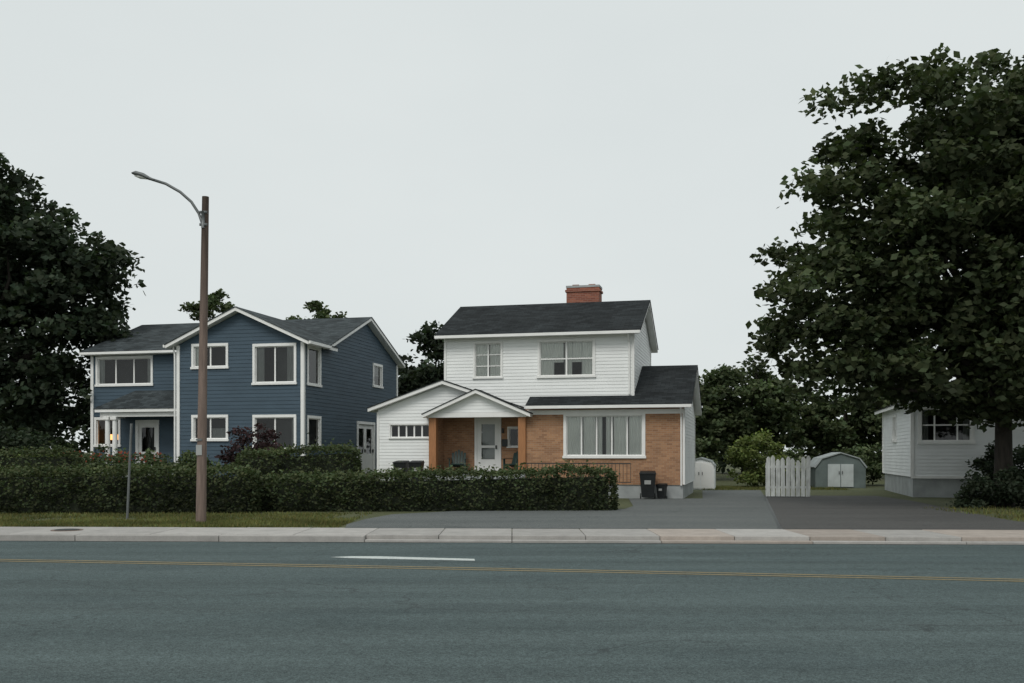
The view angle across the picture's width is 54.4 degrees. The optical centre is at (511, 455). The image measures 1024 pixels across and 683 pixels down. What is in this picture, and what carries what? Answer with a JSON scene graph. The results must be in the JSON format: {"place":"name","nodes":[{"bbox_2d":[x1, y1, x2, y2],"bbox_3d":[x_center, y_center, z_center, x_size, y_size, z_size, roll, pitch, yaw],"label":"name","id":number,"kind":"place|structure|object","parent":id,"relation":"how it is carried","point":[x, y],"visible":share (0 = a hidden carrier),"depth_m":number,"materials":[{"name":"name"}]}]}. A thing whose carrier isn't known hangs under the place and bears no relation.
{"place":"outdoors","nodes":[
{"label":"outdoors","id":0,"kind":"place"},
{"bbox_2d":[0,511,371,527],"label":"grass","id":1,"kind":"structure","parent":0,"point":[297,520],"depth_m":24.59,"materials":[{"name":"green plant"}]},
{"bbox_2d":[0,541,1023,682],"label":"road","id":2,"kind":"structure","parent":0,"point":[67,622],"depth_m":11.13,"materials":[{"name":"grey asphalt"}]},
{"bbox_2d":[339,556,474,560],"bbox_3d":[-1.858,1.765,17.091,2.597,0.001,0.392,0,0,11],"label":"road marking","id":3,"kind":"object","parent":2,"relation":"on","point":[388,557],"visible":1,"depth_m":17.00,"materials":[{"name":"white paint"}]},
{"bbox_2d":[0,559,1023,581],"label":"road centre line","id":4,"kind":"object","parent":2,"relation":"on","point":[526,570],"visible":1,"depth_m":15.37,"materials":[{"name":"yellow paint"}]},
{"bbox_2d":[105,541,991,544],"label":"gutter","id":5,"kind":"object","parent":2,"relation":"on","point":[474,542],"visible":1,"depth_m":20.13,"materials":[{"name":"grey concrete"}]},
{"bbox_2d":[0,527,1023,540],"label":"sidewalk","id":6,"kind":"structure","parent":0,"point":[697,534],"depth_m":20.83,"materials":[{"name":"concrete"}]},
{"bbox_2d":[50,529,82,530],"bbox_3d":[-9.700,1.634,21.700,0.660,0.032,0.660,0,0,0],"label":"manhole cover","id":7,"kind":"object","parent":6,"relation":"on","point":[66,530],"visible":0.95,"depth_m":21.60,"materials":[{"name":"black metal"}]},
{"bbox_2d":[0,452,1023,531],"bbox_3d":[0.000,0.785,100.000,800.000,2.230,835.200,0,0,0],"label":"ground","id":8,"kind":"structure","parent":0,"point":[877,488],"depth_m":38.80,"materials":[{"name":"green plant"}]},
{"bbox_2d":[0,421,68,457],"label":"bush","id":9,"kind":"object","parent":8,"relation":"on","point":[9,439],"visible":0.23,"depth_m":39.64,"materials":[{"name":"green plant"}]},
{"bbox_2d":[10,448,60,457],"bbox_3d":[-18.226,0.538,38.044,2.189,1.680,2.169,0,0,0],"label":"bush","id":10,"kind":"object","parent":8,"relation":"on","point":[33,455],"visible":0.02,"depth_m":37.80,"materials":[{"name":"green plant"}]},
{"bbox_2d":[0,441,84,476],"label":"hedge","id":11,"kind":"object","parent":8,"relation":"on","point":[71,458],"visible":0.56,"depth_m":34.01,"materials":[{"name":"green plant"}]},
{"bbox_2d":[0,152,146,446],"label":"maple tree","id":12,"kind":"object","parent":8,"relation":"on","point":[52,283],"visible":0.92,"depth_m":44.51,"materials":[{"name":"green plant"}]},
{"bbox_2d":[50,450,172,476],"bbox_3d":[-15.246,0.461,37.801,4.632,1.308,1.116,0,0,0],"label":"hedge","id":13,"kind":"object","parent":8,"relation":"on","point":[109,458],"visible":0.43,"depth_m":37.70,"materials":[{"name":"green plant"}]},
{"bbox_2d":[81,443,174,476],"bbox_3d":[-14.838,0.489,38.934,4.808,1.939,2.070,0,0,0],"label":"bush","id":14,"kind":"object","parent":8,"relation":"on","point":[100,449],"visible":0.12,"depth_m":38.70,"materials":[{"name":"green plant"}]},
{"bbox_2d":[126,424,132,519],"bbox_3d":[-9.700,0.525,25.220,0.172,2.652,0.600,0,0,-21],"label":"street sign","id":15,"kind":"object","parent":8,"relation":"on","point":[129,474],"visible":0.78,"depth_m":25.20,"materials":[{"name":"metal"}]},
{"bbox_2d":[0,456,264,513],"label":"hedge","id":16,"kind":"object","parent":8,"relation":"on","point":[77,491],"visible":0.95,"depth_m":28.04,"materials":[{"name":"green plant"}]},
{"bbox_2d":[131,171,208,522],"bbox_3d":[-8.284,-2.459,24.154,1.840,8.835,0.280,0,0,-3],"label":"street lamp","id":17,"kind":"object","parent":8,"relation":"on","point":[201,450],"visible":0.91,"depth_m":24.11,"materials":[{"name":"metal"}]},
{"bbox_2d":[169,450,217,476],"bbox_3d":[-12.015,0.539,37.506,1.845,1.499,1.919,0,0,0],"label":"bush","id":18,"kind":"object","parent":8,"relation":"on","point":[188,458],"visible":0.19,"depth_m":37.19,"materials":[{"name":"green plant"}]},
{"bbox_2d":[178,288,236,320],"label":"tree","id":19,"kind":"object","parent":8,"relation":"on","point":[215,303],"visible":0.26,"depth_m":61.19,"materials":[{"name":"green plant"}]},
{"bbox_2d":[214,421,290,474],"bbox_3d":[-9.284,-0.073,36.213,2.959,2.314,2.097,0,0,0],"label":"red shrub","id":20,"kind":"object","parent":8,"relation":"on","point":[227,457],"visible":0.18,"depth_m":36.14,"materials":[{"name":"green plant"}]},
{"bbox_2d":[232,432,362,483],"bbox_3d":[-7.283,0.222,34.106,4.443,2.010,1.765,0,0,3],"label":"hedge","id":21,"kind":"object","parent":8,"relation":"on","point":[342,461],"visible":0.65,"depth_m":33.55,"materials":[{"name":"green plant"}]},
{"bbox_2d":[285,300,346,319],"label":"tree","id":22,"kind":"object","parent":8,"relation":"on","point":[316,306],"visible":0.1,"depth_m":61.47,"materials":[{"name":"green plant"}]},
{"bbox_2d":[392,460,409,480],"bbox_3d":[-4.373,0.656,39.413,0.544,0.896,0.641,0,0,13],"label":"wheelie bin","id":23,"kind":"object","parent":8,"relation":"on","point":[402,464],"visible":0.52,"depth_m":39.16,"materials":[{"name":"black plastic"}]},
{"bbox_2d":[409,460,424,480],"bbox_3d":[-3.756,0.656,39.213,0.544,0.896,0.641,0,0,8],"label":"wheelie bin","id":24,"kind":"object","parent":8,"relation":"on","point":[416,463],"visible":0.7,"depth_m":38.96,"materials":[{"name":"black plastic"}]},
{"bbox_2d":[398,320,443,395],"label":"tree","id":25,"kind":"object","parent":8,"relation":"on","point":[412,378],"visible":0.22,"depth_m":54.68,"materials":[{"name":"green plant"}]},
{"bbox_2d":[252,458,619,511],"bbox_3d":[-2.321,0.918,29.677,11.154,1.664,1.414,0,0,-3],"label":"hedge","id":26,"kind":"object","parent":8,"relation":"on","point":[547,492],"visible":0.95,"depth_m":29.30,"materials":[{"name":"green plant"}]},
{"bbox_2d":[25,400,880,473],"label":"background trees","id":27,"kind":"object","parent":8,"relation":"on","point":[81,443],"visible":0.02,"depth_m":68.93,"materials":[{"name":"green plant"}]},
{"bbox_2d":[0,534,1023,544],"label":"kerb","id":28,"kind":"structure","parent":8,"relation":"on","point":[216,538],"depth_m":20.28,"materials":[{"name":"concrete"}]},
{"bbox_2d":[381,472,692,497],"bbox_3d":[1.169,1.375,41.809,12.260,1.350,7.900,0,0,13],"label":"foundation","id":29,"kind":"object","parent":8,"relation":"on","point":[673,491],"visible":0.06,"depth_m":38.01,"materials":[{"name":"concrete"}]},
{"bbox_2d":[448,450,467,469],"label":"garden chair","id":30,"kind":"object","parent":29,"relation":"on","point":[457,460],"visible":0.75,"depth_m":40.68,"materials":[{"name":"green paint"}]},
{"bbox_2d":[429,417,525,470],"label":"porch posts","id":31,"kind":"object","parent":29,"relation":"on","point":[433,441],"visible":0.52,"depth_m":39.65,"materials":[{"name":"orange wood"}]},
{"bbox_2d":[503,451,517,469],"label":"garden chair","id":32,"kind":"object","parent":29,"relation":"on","point":[515,459],"visible":0.4,"depth_m":40.09,"materials":[{"name":"green paint"}]},
{"bbox_2d":[378,320,694,484],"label":"siding walls","id":33,"kind":"structure","parent":29,"relation":"on","point":[520,383],"depth_m":39.49,"materials":[{"name":"white wood"}]},
{"bbox_2d":[388,423,428,438],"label":"garage window","id":34,"kind":"structure","parent":33,"relation":"attached to","point":[408,430],"depth_m":40.85,"materials":[{"name":"white glass"}]},
{"bbox_2d":[472,341,502,378],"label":"window","id":35,"kind":"structure","parent":33,"relation":"attached to","point":[487,359],"depth_m":39.78,"materials":[{"name":"white glass"}]},
{"bbox_2d":[367,300,701,417],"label":"roof","id":36,"kind":"structure","parent":33,"relation":"on","point":[675,384],"depth_m":39.85,"materials":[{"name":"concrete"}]},
{"bbox_2d":[565,284,602,302],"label":"chimney","id":37,"kind":"object","parent":36,"relation":"on","point":[584,293],"visible":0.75,"depth_m":42.30,"materials":[{"name":"red brick"}]},
{"bbox_2d":[377,334,694,484],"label":"trim boards","id":38,"kind":"object","parent":33,"relation":"attached to","point":[519,414],"depth_m":38.81,"materials":[{"name":"white wood"}]},
{"bbox_2d":[434,330,690,485],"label":"gutters","id":39,"kind":"object","parent":33,"relation":"attached to","point":[570,333],"visible":1,"depth_m":38.15,"materials":[{"name":"white metal"}]},
{"bbox_2d":[537,338,595,377],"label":"window","id":40,"kind":"structure","parent":33,"relation":"attached to","point":[565,358],"depth_m":39.08,"materials":[{"name":"white glass"}]},
{"bbox_2d":[438,408,683,484],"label":"brick walls","id":41,"kind":"structure","parent":29,"relation":"on","point":[544,438],"depth_m":38.62,"materials":[{"name":"orange brick"}]},
{"bbox_2d":[474,417,507,470],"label":"front door","id":42,"kind":"structure","parent":41,"relation":"attached to","point":[487,442],"depth_m":40.91,"materials":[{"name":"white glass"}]},
{"bbox_2d":[506,426,517,447],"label":"window","id":43,"kind":"structure","parent":41,"relation":"attached to","point":[512,435],"depth_m":41.18,"materials":[{"name":"white glass"}]},
{"bbox_2d":[562,412,645,457],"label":"window","id":44,"kind":"structure","parent":41,"relation":"attached to","point":[606,435],"depth_m":38.31,"materials":[{"name":"white glass"}]},
{"bbox_2d":[520,463,630,482],"bbox_3d":[2.373,0.970,37.529,4.218,1.360,0.043,0,0,14],"label":"railing","id":45,"kind":"object","parent":8,"relation":"on","point":[589,466],"visible":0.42,"depth_m":37.36,"materials":[{"name":"black metal"}]},
{"bbox_2d":[693,457,716,489],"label":"garden shed","id":46,"kind":"structure","parent":8,"relation":"on","point":[705,473],"depth_m":47.41,"materials":[{"name":"white plastic"}]},
{"bbox_2d":[695,437,720,469],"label":"bush","id":47,"kind":"object","parent":8,"relation":"on","point":[701,443],"visible":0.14,"depth_m":51.68,"materials":[{"name":"green plant"}]},
{"bbox_2d":[722,428,795,485],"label":"bush","id":48,"kind":"object","parent":8,"relation":"on","point":[744,453],"visible":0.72,"depth_m":50.28,"materials":[{"name":"green plant"}]},
{"bbox_2d":[695,354,842,479],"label":"tree","id":49,"kind":"object","parent":8,"relation":"on","point":[725,419],"visible":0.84,"depth_m":58.49,"materials":[{"name":"green plant"}]},
{"bbox_2d":[765,455,810,496],"bbox_3d":[10.792,0.881,38.968,1.720,1.737,0.162,0,0,7],"label":"picket fence","id":50,"kind":"object","parent":8,"relation":"on","point":[791,466],"visible":0.98,"depth_m":38.89,"materials":[{"name":"white paint"}]},
{"bbox_2d":[760,442,884,485],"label":"bush","id":51,"kind":"object","parent":8,"relation":"on","point":[873,470],"visible":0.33,"depth_m":52.69,"materials":[{"name":"green plant"}]},
{"bbox_2d":[810,452,866,487],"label":"garden shed","id":52,"kind":"structure","parent":8,"relation":"on","point":[838,469],"depth_m":49.99,"materials":[{"name":"grey metal"}]},
{"bbox_2d":[779,376,937,463],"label":"tree","id":53,"kind":"object","parent":8,"relation":"on","point":[859,427],"visible":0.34,"depth_m":59.54,"materials":[{"name":"green plant"}]},
{"bbox_2d":[703,485,1023,521],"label":"grass","id":54,"kind":"structure","parent":8,"relation":"on","point":[969,510],"depth_m":29.91,"materials":[{"name":"green plant"}]},
{"bbox_2d":[744,43,1023,506],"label":"maple tree","id":55,"kind":"object","parent":8,"relation":"on","point":[964,179],"visible":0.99,"depth_m":29.53,"materials":[{"name":"green plant"}]},
{"bbox_2d":[874,394,1023,497],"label":"white bungalow","id":56,"kind":"object","parent":8,"relation":"on","point":[924,456],"visible":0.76,"depth_m":38.93,"materials":[{"name":"wood"}]},
{"bbox_2d":[891,414,896,442],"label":"window","id":57,"kind":"structure","parent":56,"relation":"in","point":[894,417],"depth_m":43.92,"materials":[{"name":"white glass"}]},
{"bbox_2d":[917,406,975,443],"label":"window","id":58,"kind":"structure","parent":56,"relation":"in","point":[931,429],"depth_m":38.97,"materials":[{"name":"white glass"}]},
{"bbox_2d":[946,464,1023,508],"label":"bush","id":59,"kind":"object","parent":8,"relation":"on","point":[978,487],"visible":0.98,"depth_m":30.61,"materials":[{"name":"green plant"}]},
{"bbox_2d":[965,440,1023,479],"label":"bush","id":60,"kind":"object","parent":8,"relation":"on","point":[986,463],"visible":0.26,"depth_m":36.57,"materials":[{"name":"green plant"}]},
{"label":"foundation","id":61,"kind":"object","parent":8,"relation":"on","visible":0},
{"bbox_2d":[100,412,173,462],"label":"porch","id":62,"kind":"object","parent":61,"relation":"on","point":[114,417],"visible":0.46,"depth_m":41.77,"materials":[{"name":"white wood"}]},
{"bbox_2d":[90,342,397,462],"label":"corner boards","id":63,"kind":"object","parent":61,"relation":"on","point":[177,353],"visible":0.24,"depth_m":40.23,"materials":[{"name":"white wood"}]},
{"bbox_2d":[94,312,396,475],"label":"siding walls","id":64,"kind":"structure","parent":61,"relation":"on","point":[343,397],"depth_m":40.44,"materials":[{"name":"blue wood"}]},
{"bbox_2d":[93,417,120,446],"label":"window","id":65,"kind":"structure","parent":64,"relation":"attached to","point":[99,430],"depth_m":43.70,"materials":[{"name":"white glass"}]},
{"bbox_2d":[94,355,153,386],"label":"window","id":66,"kind":"structure","parent":64,"relation":"attached to","point":[137,370],"depth_m":44.20,"materials":[{"name":"white glass"}]},
{"bbox_2d":[135,420,158,463],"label":"door","id":67,"kind":"structure","parent":64,"relation":"attached to","point":[152,438],"depth_m":43.16,"materials":[{"name":"white wood"}]},
{"bbox_2d":[79,341,331,462],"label":"gutters","id":68,"kind":"object","parent":64,"relation":"attached to","point":[174,350],"visible":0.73,"depth_m":40.24,"materials":[{"name":"white metal"}]},
{"bbox_2d":[190,343,228,368],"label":"window","id":69,"kind":"structure","parent":64,"relation":"attached to","point":[217,355],"depth_m":40.15,"materials":[{"name":"white glass"}]},
{"bbox_2d":[190,415,228,440],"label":"window","id":70,"kind":"structure","parent":64,"relation":"attached to","point":[217,427],"depth_m":40.04,"materials":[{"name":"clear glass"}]},
{"bbox_2d":[81,306,405,411],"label":"roof","id":71,"kind":"structure","parent":64,"relation":"on","point":[332,332],"depth_m":42.91,"materials":[{"name":"grey"}]},
{"bbox_2d":[251,343,296,384],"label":"window","id":72,"kind":"structure","parent":64,"relation":"attached to","point":[264,364],"depth_m":39.45,"materials":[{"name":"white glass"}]},
{"bbox_2d":[252,414,296,448],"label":"window","id":73,"kind":"structure","parent":64,"relation":"attached to","point":[270,421],"depth_m":39.44,"materials":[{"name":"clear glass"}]},
{"bbox_2d":[277,344,321,386],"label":"window","id":74,"kind":"structure","parent":64,"relation":"attached to","point":[313,365],"depth_m":39.90,"materials":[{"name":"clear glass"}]},
{"bbox_2d":[277,415,321,447],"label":"window","id":75,"kind":"structure","parent":64,"relation":"attached to","point":[284,426],"depth_m":39.66,"materials":[{"name":"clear glass"}]},
{"bbox_2d":[357,421,374,472],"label":"door","id":76,"kind":"structure","parent":64,"relation":"attached to","point":[368,460],"depth_m":45.72,"materials":[{"name":"white wood"}]},
{"bbox_2d":[372,363,383,388],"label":"window","id":77,"kind":"structure","parent":64,"relation":"attached to","point":[377,375],"depth_m":47.20,"materials":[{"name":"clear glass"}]},
{"bbox_2d":[0,0,1023,455],"label":"sky","id":78,"kind":"structure","parent":0,"point":[403,165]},
{"bbox_2d":[345,490,778,528],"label":"driveway","id":79,"kind":"structure","parent":0,"point":[730,509],"depth_m":26.10,"materials":[{"name":"grey asphalt"}]},
{"bbox_2d":[639,471,655,498],"bbox_3d":[5.075,1.112,37.232,0.640,1.054,0.754,0,0,8],"label":"wheelie bin","id":80,"kind":"object","parent":79,"relation":"on","point":[647,480],"visible":1,"depth_m":36.93,"materials":[{"name":"black plastic"}]},
{"bbox_2d":[656,483,667,498],"bbox_3d":[5.617,1.347,37.313,0.352,0.580,0.415,0,0,28],"label":"wheelie bin","id":81,"kind":"object","parent":79,"relation":"on","point":[661,488],"visible":1,"depth_m":37.18,"materials":[{"name":"black plastic"}]},
{"bbox_2d":[765,497,781,528],"bbox_3d":[7.945,1.630,30.560,0.068,0.001,17.563,0,0,13],"label":"driveway seam","id":82,"kind":"object","parent":79,"relation":"on","point":[775,518],"visible":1,"depth_m":27.35,"materials":[{"name":"grey concrete"}]},
{"bbox_2d":[763,495,1023,529],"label":"driveway","id":83,"kind":"structure","parent":0,"point":[835,512],"depth_m":26.96,"materials":[{"name":"grey asphalt"}]}
]}

